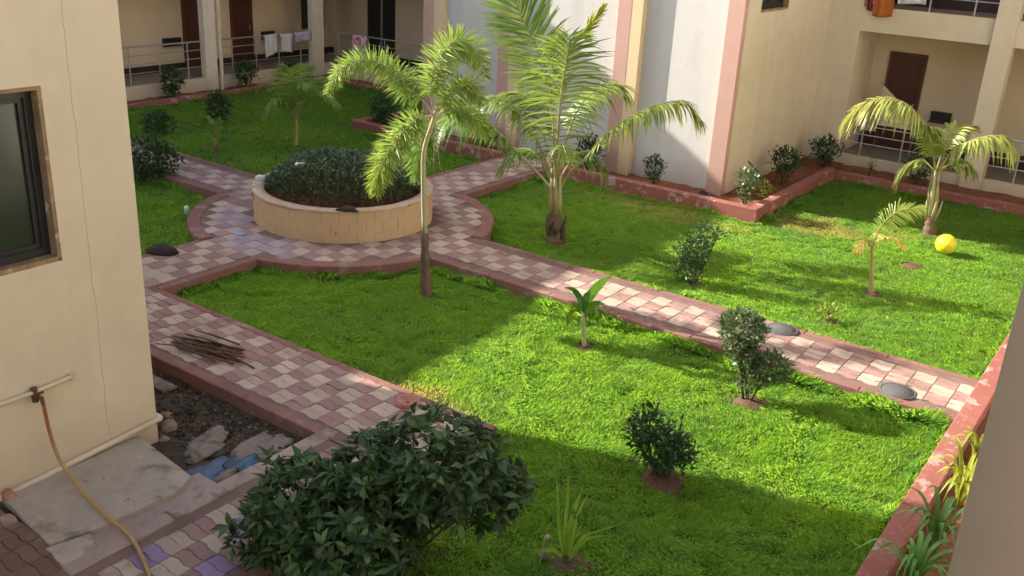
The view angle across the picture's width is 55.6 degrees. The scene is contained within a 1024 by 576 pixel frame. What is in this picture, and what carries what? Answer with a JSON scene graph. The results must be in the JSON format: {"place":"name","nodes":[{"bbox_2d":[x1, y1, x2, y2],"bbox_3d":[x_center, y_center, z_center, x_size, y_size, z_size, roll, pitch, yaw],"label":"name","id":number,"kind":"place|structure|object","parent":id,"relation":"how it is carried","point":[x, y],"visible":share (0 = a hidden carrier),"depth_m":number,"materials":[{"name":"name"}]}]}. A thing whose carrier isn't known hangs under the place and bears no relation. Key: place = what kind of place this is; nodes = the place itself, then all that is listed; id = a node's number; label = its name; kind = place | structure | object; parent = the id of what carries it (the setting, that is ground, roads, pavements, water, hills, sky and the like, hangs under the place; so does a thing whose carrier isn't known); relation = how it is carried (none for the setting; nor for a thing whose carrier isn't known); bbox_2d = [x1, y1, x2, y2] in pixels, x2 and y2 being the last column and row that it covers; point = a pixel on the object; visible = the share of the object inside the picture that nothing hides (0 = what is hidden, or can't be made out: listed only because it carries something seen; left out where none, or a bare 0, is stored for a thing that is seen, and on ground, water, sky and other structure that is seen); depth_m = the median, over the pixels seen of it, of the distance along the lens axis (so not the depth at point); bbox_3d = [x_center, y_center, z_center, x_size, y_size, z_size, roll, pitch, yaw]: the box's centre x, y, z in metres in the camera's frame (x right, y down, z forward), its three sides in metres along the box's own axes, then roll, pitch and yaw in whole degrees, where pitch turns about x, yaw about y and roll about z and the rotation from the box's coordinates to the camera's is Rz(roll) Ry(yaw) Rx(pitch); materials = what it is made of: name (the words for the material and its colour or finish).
{"place":"outdoors","nodes":[
{"label":"outdoors","id":0,"kind":"place"},
{"bbox_2d":[0,510,62,575],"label":"path","id":1,"kind":"structure","parent":0,"point":[24,551],"depth_m":8.09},
{"bbox_2d":[134,174,208,254],"bbox_3d":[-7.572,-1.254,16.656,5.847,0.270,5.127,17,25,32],"label":"grass","id":2,"kind":"structure","parent":0,"point":[174,196],"depth_m":17.41,"materials":[{"name":"plant"}]},
{"bbox_2d":[130,131,185,181],"bbox_3d":[-7.058,-2.522,18.901,1.229,1.084,1.265,17,25,32],"label":"shrub","id":3,"kind":"object","parent":2,"relation":"on","point":[157,156],"visible":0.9,"depth_m":18.81,"materials":[{"name":"green plant"}]},
{"bbox_2d":[130,140,256,198],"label":"path","id":4,"kind":"structure","parent":0,"point":[202,177],"depth_m":19.03,"materials":[{"name":"tile"}]},
{"bbox_2d":[141,240,256,295],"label":"path","id":5,"kind":"structure","parent":0,"point":[197,262],"depth_m":14.51,"materials":[{"name":"tile"}]},
{"bbox_2d":[145,243,178,255],"bbox_3d":[-5.366,-0.604,14.891,0.520,0.133,0.295,4,21,3],"label":"rock","id":6,"kind":"object","parent":5,"relation":"on","point":[162,249],"visible":1,"depth_m":14.79,"materials":[{"name":"stone"}]},
{"bbox_2d":[151,367,302,470],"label":"dirt","id":7,"kind":"structure","parent":0,"point":[173,454],"depth_m":10.55,"materials":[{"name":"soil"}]},
{"bbox_2d":[152,374,176,392],"bbox_3d":[-4.104,1.098,11.220,0.500,0.030,0.180,17,25,32],"label":"stone","id":8,"kind":"object","parent":7,"relation":"on","point":[161,385],"visible":0.55,"depth_m":11.14,"materials":[{"name":"stone"}]},
{"bbox_2d":[160,418,178,432],"bbox_3d":[-3.677,1.463,10.391,0.233,0.098,0.214,17,25,32],"label":"stone","id":9,"kind":"object","parent":7,"relation":"on","point":[168,425],"visible":1,"depth_m":10.34,"materials":[{"name":"stone"}]},
{"bbox_2d":[183,425,228,464],"bbox_3d":[-3.179,1.615,10.088,0.387,0.045,0.782,10,22,17],"label":"cement lump","id":10,"kind":"object","parent":7,"relation":"on","point":[202,446],"visible":1,"depth_m":10.04,"materials":[{"name":"concrete"}]},
{"bbox_2d":[185,456,231,479],"bbox_3d":[-3.009,1.789,9.657,0.430,0.054,0.553,6,22,7],"label":"tarp","id":11,"kind":"object","parent":7,"relation":"on","point":[214,468],"visible":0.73,"depth_m":9.61,"materials":[{"name":"plastic"}]},
{"bbox_2d":[211,469,236,482],"bbox_3d":[-2.786,1.844,9.419,0.208,0.128,0.383,17,25,32],"label":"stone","id":12,"kind":"object","parent":7,"relation":"on","point":[223,475],"visible":0.44,"depth_m":9.39,"materials":[{"name":"stone"}]},
{"bbox_2d":[222,453,260,473],"bbox_3d":[-2.724,1.758,9.730,0.370,0.066,0.416,1,21,-5],"label":"tarp","id":13,"kind":"object","parent":7,"relation":"on","point":[252,459],"visible":0.66,"depth_m":9.71,"materials":[{"name":"plastic"}]},
{"bbox_2d":[230,433,288,461],"bbox_3d":[-2.640,1.673,10.022,0.515,0.041,0.832,17,25,32],"label":"cement lump","id":14,"kind":"object","parent":7,"relation":"on","point":[243,449],"visible":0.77,"depth_m":10.09,"materials":[{"name":"concrete"}]},
{"bbox_2d":[51,427,488,575],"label":"path","id":15,"kind":"structure","parent":0,"point":[173,537],"depth_m":8.41,"materials":[{"name":"tile"}]},
{"bbox_2d":[46,532,97,564],"bbox_3d":[-3.666,2.207,8.153,0.381,0.045,0.307,-15,28,-39],"label":"stone slab","id":16,"kind":"object","parent":15,"relation":"on","point":[66,552],"depth_m":8.14,"materials":[{"name":"stone"}]},
{"bbox_2d":[1,435,191,545],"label":"stone slab","id":17,"kind":"object","parent":15,"relation":"on","point":[129,478],"depth_m":8.91,"materials":[{"name":"stone"}]},
{"bbox_2d":[1,488,16,500],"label":"brick piece","id":18,"kind":"object","parent":17,"relation":"on","point":[8,494],"visible":1,"depth_m":8.74,"materials":[{"name":"brick"}]},
{"bbox_2d":[127,79,484,176],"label":"grass","id":19,"kind":"structure","parent":0,"point":[351,138],"depth_m":23.80,"materials":[{"name":"plant"}]},
{"bbox_2d":[137,108,179,136],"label":"shrub","id":20,"kind":"object","parent":19,"relation":"on","point":[157,119],"visible":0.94,"depth_m":22.57,"materials":[{"name":"green plant"}]},
{"bbox_2d":[190,115,241,151],"bbox_3d":[-6.434,-3.362,21.378,1.007,0.895,0.792,5,21,6],"label":"palm tree","id":21,"kind":"object","parent":19,"relation":"on","point":[215,132],"visible":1,"depth_m":21.31,"materials":[{"name":"green plant"}]},
{"bbox_2d":[202,88,234,120],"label":"shrub","id":22,"kind":"object","parent":19,"relation":"on","point":[215,97],"visible":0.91,"depth_m":23.90,"materials":[{"name":"green plant"}]},
{"bbox_2d":[254,61,342,144],"bbox_3d":[-4.882,-4.194,22.146,2.093,2.059,1.835,0,22,-8],"label":"palm tree","id":23,"kind":"object","parent":19,"relation":"on","point":[295,94],"visible":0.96,"depth_m":21.84,"materials":[{"name":"plant"}]},
{"bbox_2d":[144,287,496,463],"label":"path","id":24,"kind":"structure","parent":0,"point":[286,386],"depth_m":11.25,"materials":[{"name":"tile"}]},
{"bbox_2d":[179,346,234,364],"bbox_3d":[-3.689,0.800,11.608,0.866,0.061,0.058,11,23,20],"label":"stick","id":25,"kind":"object","parent":24,"relation":"on","point":[224,360],"visible":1,"depth_m":11.53,"materials":[{"name":"wood"}]},
{"bbox_2d":[172,341,245,357],"bbox_3d":[-3.678,0.749,11.730,0.999,0.055,0.055,9,22,14],"label":"stick","id":26,"kind":"object","parent":24,"relation":"on","point":[212,350],"visible":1,"depth_m":11.68,"materials":[{"name":"wood"}]},
{"bbox_2d":[185,333,241,351],"bbox_3d":[-3.672,0.667,11.924,0.857,0.058,0.032,12,23,21],"label":"stick","id":27,"kind":"object","parent":24,"relation":"on","point":[216,342],"visible":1,"depth_m":11.89,"materials":[{"name":"wood"}]},
{"bbox_2d":[205,342,254,368],"bbox_3d":[-3.387,0.806,11.642,0.914,0.056,0.025,18,26,34],"label":"stick","id":28,"kind":"object","parent":24,"relation":"on","point":[245,363],"visible":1,"depth_m":11.58,"materials":[{"name":"wood"}]},
{"bbox_2d":[395,394,420,408],"bbox_3d":[-1.158,1.261,10.815,0.290,0.050,0.288,17,25,32],"label":"clay dish","id":29,"kind":"object","parent":24,"relation":"on","point":[401,401],"visible":0.94,"depth_m":10.81,"materials":[{"name":"ceramic"}]},
{"bbox_2d":[187,184,493,275],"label":"plaza","id":30,"kind":"structure","parent":0,"point":[459,221],"depth_m":15.87,"materials":[{"name":"tile"}]},
{"bbox_2d":[251,168,433,243],"bbox_3d":[-2.955,-1.509,17.096,3.153,0.653,3.140,17,25,32],"label":"planter","id":31,"kind":"object","parent":30,"relation":"on","point":[274,213],"visible":0.59,"depth_m":15.90,"materials":[{"name":"concrete"}]},
{"bbox_2d":[263,146,419,207],"bbox_3d":[-2.944,-2.035,17.019,2.776,0.778,2.780,17,25,32],"label":"hedge","id":32,"kind":"object","parent":31,"relation":"in","point":[313,168],"visible":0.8,"depth_m":16.45,"materials":[{"name":"green plant"}]},
{"bbox_2d":[335,205,358,212],"bbox_3d":[-2.647,-1.283,15.612,0.397,0.076,0.216,4,21,3],"label":"rag","id":33,"kind":"object","parent":31,"relation":"on","point":[347,208],"visible":1,"depth_m":15.54,"materials":[{"name":"fabric"}]},
{"bbox_2d":[426,152,573,197],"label":"path","id":34,"kind":"structure","parent":0,"point":[476,180],"depth_m":20.05,"materials":[{"name":"tile"}]},
{"bbox_2d":[176,264,953,575],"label":"grass","id":35,"kind":"structure","parent":0,"point":[554,452],"depth_m":11.11,"materials":[{"name":"plant"}]},
{"bbox_2d":[208,399,540,575],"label":"bush","id":36,"kind":"object","parent":35,"relation":"on","point":[380,520],"visible":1,"depth_m":7.74,"materials":[{"name":"green plant"}]},
{"bbox_2d":[321,18,494,295],"bbox_3d":[-1.402,-1.730,13.637,2.540,4.052,1.234,-5,23,-21],"label":"palm tree","id":37,"kind":"object","parent":35,"relation":"on","point":[417,127],"visible":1,"depth_m":13.19,"materials":[{"name":"green plant"}]},
{"bbox_2d":[539,534,550,562],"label":"twig","id":38,"kind":"object","parent":35,"relation":"on","point":[547,537],"visible":1,"depth_m":8.51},
{"bbox_2d":[544,550,593,575],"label":"soil","id":39,"kind":"structure","parent":35,"relation":"on","point":[577,559],"depth_m":8.57,"materials":[{"name":"soil"}]},
{"bbox_2d":[536,479,624,562],"bbox_3d":[0.631,2.064,8.422,0.756,0.950,0.334,10,22,16],"label":"strap leaf plant","id":40,"kind":"object","parent":35,"relation":"on","point":[566,543],"visible":0.98,"depth_m":8.46,"materials":[{"name":"green plant"}]},
{"bbox_2d":[574,343,595,352],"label":"soil","id":41,"kind":"structure","parent":35,"relation":"on","point":[584,348],"depth_m":12.86,"materials":[{"name":"soil"}]},
{"bbox_2d":[565,276,611,345],"bbox_3d":[0.956,0.336,12.687,0.598,1.098,0.310,11,23,18],"label":"sapling","id":42,"kind":"object","parent":35,"relation":"on","point":[587,305],"visible":0.98,"depth_m":12.61,"materials":[{"name":"green plant"}]},
{"bbox_2d":[226,195,1007,575],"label":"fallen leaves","id":43,"kind":"object","parent":35,"relation":"on","point":[608,479],"visible":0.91,"depth_m":12.69,"materials":[{"name":"brown plant"}]},
{"bbox_2d":[615,399,703,476],"bbox_3d":[1.487,1.560,9.873,0.853,0.932,0.750,17,25,32],"label":"shrub","id":44,"kind":"object","parent":35,"relation":"on","point":[670,446],"visible":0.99,"depth_m":9.80,"materials":[{"name":"green plant"}]},
{"bbox_2d":[640,467,688,494],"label":"soil","id":45,"kind":"structure","parent":35,"relation":"on","point":[666,484],"depth_m":9.91,"materials":[{"name":"soil"}]},
{"bbox_2d":[732,395,767,411],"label":"soil","id":46,"kind":"structure","parent":35,"relation":"on","point":[756,402],"depth_m":11.62,"materials":[{"name":"soil"}]},
{"bbox_2d":[716,305,795,399],"bbox_3d":[2.864,0.822,11.492,0.998,1.258,0.670,6,22,8],"label":"shrub","id":47,"kind":"object","parent":35,"relation":"on","point":[748,342],"visible":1,"depth_m":11.39,"materials":[{"name":"green plant"}]},
{"bbox_2d":[430,239,978,420],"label":"path","id":48,"kind":"structure","parent":0,"point":[849,368],"depth_m":13.39,"materials":[{"name":"tile"}]},
{"bbox_2d":[767,322,798,335],"bbox_3d":[3.722,0.565,13.346,0.430,0.021,0.430,17,25,32],"label":"drain cover","id":49,"kind":"object","parent":48,"relation":"on","point":[783,329],"visible":0.92,"depth_m":13.32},
{"bbox_2d":[879,382,916,399],"bbox_3d":[4.667,1.247,11.738,0.430,0.021,0.430,17,25,32],"label":"drain cover","id":50,"kind":"object","parent":48,"relation":"on","point":[899,391],"visible":1,"depth_m":11.72,"materials":[{"name":"metal"}]},
{"bbox_2d":[474,173,1023,379],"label":"grass","id":51,"kind":"structure","parent":0,"point":[973,277],"depth_m":16.67,"materials":[{"name":"plant"}]},
{"bbox_2d":[433,0,706,243],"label":"palm tree","id":52,"kind":"object","parent":51,"relation":"on","point":[555,231],"visible":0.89,"depth_m":16.00,"materials":[{"name":"green plant"}]},
{"bbox_2d":[669,220,728,284],"bbox_3d":[2.896,-0.532,15.147,0.871,1.123,0.581,2,21,-3],"label":"shrub","id":53,"kind":"object","parent":51,"relation":"on","point":[686,252],"visible":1,"depth_m":15.10,"materials":[{"name":"green plant"}]},
{"bbox_2d":[812,300,846,322],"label":"seedling","id":54,"kind":"object","parent":51,"relation":"on","point":[820,309],"visible":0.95,"depth_m":14.08,"materials":[{"name":"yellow plant"}]},
{"bbox_2d":[862,290,882,297],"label":"soil","id":55,"kind":"structure","parent":51,"relation":"on","point":[875,294],"depth_m":15.27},
{"bbox_2d":[843,198,927,292],"bbox_3d":[5.656,-0.627,15.040,0.659,1.679,1.057,-7,24,-24],"label":"palm tree","id":56,"kind":"object","parent":51,"relation":"on","point":[861,244],"visible":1,"depth_m":14.87,"materials":[{"name":"plant"}]},
{"bbox_2d":[900,263,922,269],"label":"soil","id":57,"kind":"structure","parent":51,"relation":"on","point":[912,266],"depth_m":16.64,"materials":[{"name":"soil"}]},
{"bbox_2d":[837,96,1019,234],"bbox_3d":[7.627,-2.222,18.174,3.209,2.599,1.512,10,22,16],"label":"palm tree","id":58,"kind":"object","parent":51,"relation":"on","point":[936,142],"visible":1,"depth_m":17.80,"materials":[{"name":"green plant"}]},
{"bbox_2d":[935,234,956,253],"bbox_3d":[7.738,-0.782,17.303,0.360,0.360,0.360,17,25,32],"label":"ball","id":59,"kind":"object","parent":51,"relation":"on","point":[945,243],"visible":1,"depth_m":17.18,"materials":[{"name":"plastic"}]},
{"bbox_2d":[835,165,1023,204],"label":"soil","id":60,"kind":"structure","parent":0,"point":[1004,197],"depth_m":21.64,"materials":[{"name":"soil"}]},
{"bbox_2d":[901,151,933,185],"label":"shrub","id":61,"kind":"object","parent":60,"relation":"on","point":[923,173],"visible":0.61,"depth_m":21.30,"materials":[{"name":"green plant"}]},
{"bbox_2d":[893,404,991,575],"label":"soil","id":62,"kind":"structure","parent":0,"point":[979,432],"depth_m":9.28,"materials":[{"name":"soil"}]},
{"bbox_2d":[853,530,953,575],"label":"lily plant","id":63,"kind":"object","parent":62,"relation":"on","point":[916,561],"visible":0.95,"depth_m":8.15,"materials":[{"name":"green plant"}]},
{"bbox_2d":[890,485,964,558],"bbox_3d":[3.826,2.118,8.642,0.824,0.554,0.891,1,21,-5],"label":"lily plant","id":64,"kind":"object","parent":62,"relation":"on","point":[938,528],"visible":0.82,"depth_m":8.62,"materials":[{"name":"green plant"}]},
{"bbox_2d":[922,437,976,505],"bbox_3d":[4.406,1.853,9.449,0.854,0.595,0.994,17,25,32],"label":"lily plant","id":65,"kind":"object","parent":62,"relation":"on","point":[962,477],"visible":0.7,"depth_m":9.47,"materials":[{"name":"yellow plant"}]},
{"bbox_2d":[954,426,983,462],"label":"lily plant","id":66,"kind":"object","parent":62,"relation":"on","point":[975,444],"visible":0.43,"depth_m":10.19,"materials":[{"name":"yellow plant"}]},
{"label":"ground","id":67,"kind":"structure","parent":0,"visible":0},
{"bbox_2d":[0,0,162,513],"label":"building","id":68,"kind":"structure","parent":67,"relation":"on","point":[75,355],"depth_m":8.71,"materials":[{"name":"beige paint"}]},
{"bbox_2d":[0,86,61,275],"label":"window","id":69,"kind":"structure","parent":68,"relation":"in","point":[29,233],"depth_m":8.38,"materials":[{"name":"black glass"}]},
{"bbox_2d":[42,404,151,575],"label":"hose","id":70,"kind":"object","parent":68,"relation":"attached to","point":[101,510],"visible":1,"depth_m":8.72,"materials":[{"name":"rubber"}]},
{"bbox_2d":[117,0,360,100],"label":"building","id":71,"kind":"structure","parent":67,"relation":"on","point":[202,45],"depth_m":28.60,"materials":[{"name":"paint"}]},
{"bbox_2d":[180,0,200,69],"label":"door","id":72,"kind":"structure","parent":71,"relation":"in","point":[189,9],"depth_m":28.73,"materials":[{"name":"brown wood"}]},
{"bbox_2d":[229,0,254,63],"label":"door","id":73,"kind":"structure","parent":71,"relation":"in","point":[241,13],"depth_m":30.20,"materials":[{"name":"brown wood"}]},
{"bbox_2d":[263,34,277,57],"bbox_3d":[-7.345,-7.353,29.508,0.132,0.706,0.481,17,25,32],"label":"towel","id":74,"kind":"object","parent":71,"relation":"hanging from","point":[270,42],"visible":1,"depth_m":29.46,"materials":[{"name":"white fabric"}]},
{"bbox_2d":[279,32,292,52],"bbox_3d":[-6.980,-7.557,29.964,0.124,0.620,0.521,17,25,32],"label":"towel","id":75,"kind":"object","parent":71,"relation":"hanging from","point":[285,40],"visible":1,"depth_m":29.93,"materials":[{"name":"white fabric"}]},
{"bbox_2d":[293,31,310,42],"bbox_3d":[-6.587,-7.875,30.418,0.134,0.321,0.682,17,25,32],"label":"towel","id":76,"kind":"object","parent":71,"relation":"hanging from","point":[301,36],"visible":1,"depth_m":30.37,"materials":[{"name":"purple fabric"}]},
{"bbox_2d":[301,0,323,28],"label":"window","id":77,"kind":"structure","parent":71,"relation":"in","point":[304,10],"depth_m":32.24,"materials":[{"name":"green glass"}]},
{"bbox_2d":[127,76,416,107],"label":"planter wall","id":78,"kind":"structure","parent":67,"relation":"on","point":[167,101],"depth_m":26.89,"materials":[{"name":"red paint"}]},
{"bbox_2d":[127,76,315,102],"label":"soil","id":79,"kind":"structure","parent":78,"relation":"in","point":[198,92],"depth_m":27.66,"materials":[{"name":"soil"}]},
{"bbox_2d":[156,64,185,97],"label":"shrub","id":80,"kind":"object","parent":79,"relation":"on","point":[173,88],"visible":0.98,"depth_m":26.37,"materials":[{"name":"green plant"}]},
{"bbox_2d":[234,59,259,86],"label":"shrub","id":81,"kind":"object","parent":79,"relation":"on","point":[246,69],"visible":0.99,"depth_m":28.34,"materials":[{"name":"green plant"}]},
{"bbox_2d":[312,74,412,90],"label":"soil","id":82,"kind":"structure","parent":78,"relation":"in","point":[368,83],"depth_m":30.47,"materials":[{"name":"soil"}]},
{"bbox_2d":[326,0,423,90],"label":"building","id":83,"kind":"structure","parent":67,"relation":"on","point":[396,26],"depth_m":31.87,"materials":[{"name":"paint"}]},
{"bbox_2d":[352,35,367,54],"bbox_3d":[-4.761,-7.647,30.441,0.651,0.562,0.122,17,25,32],"label":"towel","id":84,"kind":"object","parent":83,"relation":"hanging from","point":[361,41],"visible":0.88,"depth_m":30.40,"materials":[{"name":"pink fabric"}]},
{"bbox_2d":[368,0,394,61],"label":"double door","id":85,"kind":"structure","parent":83,"relation":"in","point":[381,13],"depth_m":32.10,"materials":[{"name":"glass"}]},
{"bbox_2d":[352,110,502,160],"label":"planter wall","id":86,"kind":"structure","parent":67,"relation":"on","point":[367,123],"depth_m":22.55,"materials":[{"name":"red paint"}]},
{"bbox_2d":[377,121,510,156],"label":"soil","id":87,"kind":"structure","parent":86,"relation":"in","point":[455,137],"depth_m":23.30,"materials":[{"name":"soil"}]},
{"bbox_2d":[368,91,401,125],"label":"shrub","id":88,"kind":"object","parent":87,"relation":"on","point":[381,114],"visible":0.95,"depth_m":24.16,"materials":[{"name":"green plant"}]},
{"bbox_2d":[472,121,500,148],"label":"shrub","id":89,"kind":"object","parent":87,"relation":"on","point":[485,145],"visible":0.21,"depth_m":22.46,"materials":[{"name":"green plant"}]},
{"bbox_2d":[422,0,830,195],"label":"building","id":90,"kind":"structure","parent":67,"relation":"on","point":[743,75],"depth_m":20.40,"materials":[{"name":"beige paint"}]},
{"bbox_2d":[761,0,788,12],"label":"window","id":91,"kind":"structure","parent":90,"relation":"in","point":[767,5],"depth_m":19.85,"materials":[{"name":"black glass"}]},
{"bbox_2d":[550,163,834,223],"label":"planter wall","id":92,"kind":"structure","parent":67,"relation":"on","point":[757,211],"depth_m":19.64,"materials":[{"name":"red paint"}]},
{"bbox_2d":[570,164,759,205],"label":"soil","id":93,"kind":"structure","parent":92,"relation":"in","point":[727,197],"depth_m":20.32,"materials":[{"name":"soil"}]},
{"bbox_2d":[574,132,605,170],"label":"shrub","id":94,"kind":"object","parent":93,"relation":"on","point":[590,144],"visible":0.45,"depth_m":20.83,"materials":[{"name":"green plant"}]},
{"bbox_2d":[643,153,667,184],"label":"shrub","id":95,"kind":"object","parent":93,"relation":"on","point":[654,176],"visible":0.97,"depth_m":20.04,"materials":[{"name":"green plant"}]},
{"bbox_2d":[733,166,761,204],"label":"shrub","id":96,"kind":"object","parent":93,"relation":"on","point":[745,186],"visible":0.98,"depth_m":18.92,"materials":[{"name":"green plant"}]},
{"bbox_2d":[725,156,844,200],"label":"soil","id":97,"kind":"structure","parent":92,"relation":"in","point":[811,166],"depth_m":21.56,"materials":[{"name":"soil"}]},
{"bbox_2d":[753,179,772,199],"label":"seedling","id":98,"kind":"object","parent":97,"relation":"on","point":[766,191],"visible":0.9,"depth_m":19.59,"materials":[{"name":"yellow plant"}]},
{"bbox_2d":[766,143,807,185],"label":"shrub","id":99,"kind":"object","parent":97,"relation":"on","point":[780,155],"visible":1,"depth_m":20.68,"materials":[{"name":"green plant"}]},
{"bbox_2d":[808,133,845,166],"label":"shrub","id":100,"kind":"object","parent":97,"relation":"on","point":[824,155],"visible":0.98,"depth_m":22.43,"materials":[{"name":"green plant"}]},
{"bbox_2d":[806,0,1023,197],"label":"building","id":101,"kind":"structure","parent":67,"relation":"on","point":[936,63],"depth_m":22.41,"materials":[{"name":"paint"}]},
{"bbox_2d":[872,0,894,16],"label":"towel","id":102,"kind":"object","parent":101,"relation":"hanging from","point":[883,8],"visible":1,"depth_m":21.57,"materials":[{"name":"orange fabric"}]},
{"bbox_2d":[873,51,928,150],"bbox_3d":[9.347,-4.478,23.372,0.860,2.316,0.082,17,25,32],"label":"door","id":103,"kind":"structure","parent":101,"relation":"in","point":[905,76],"depth_m":23.21,"materials":[{"name":"brown wood"}]},
{"bbox_2d":[898,0,925,4],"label":"sheet","id":104,"kind":"object","parent":101,"relation":"hanging from","point":[923,2],"visible":1,"depth_m":21.31,"materials":[{"name":"white fabric"}]},
{"bbox_2d":[833,170,1023,217],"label":"planter wall","id":105,"kind":"structure","parent":67,"relation":"on","point":[960,198],"depth_m":20.72,"materials":[{"name":"red paint"}]},
{"bbox_2d":[855,333,1009,575],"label":"planter wall","id":106,"kind":"structure","parent":67,"relation":"on","point":[973,411],"depth_m":9.73,"materials":[{"name":"red paint"}]},
{"bbox_2d":[947,281,1023,575],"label":"building","id":107,"kind":"structure","parent":67,"relation":"on","point":[990,539],"depth_m":1.94,"materials":[{"name":"paint"}]},
{"bbox_3d":[9.167,-4.267,22.726,1.247,0.974,0.011,17,25,32],"label":"clothes line","id":108,"kind":"object","parent":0,"visible":0},
{"bbox_2d":[876,85,914,129],"bbox_3d":[9.077,-4.242,22.809,0.860,0.950,0.048,17,25,32],"label":"sheet","id":109,"kind":"object","parent":108,"relation":"hanging from","point":[886,91],"visible":0.34,"depth_m":22.90,"materials":[{"name":"beige fabric"}]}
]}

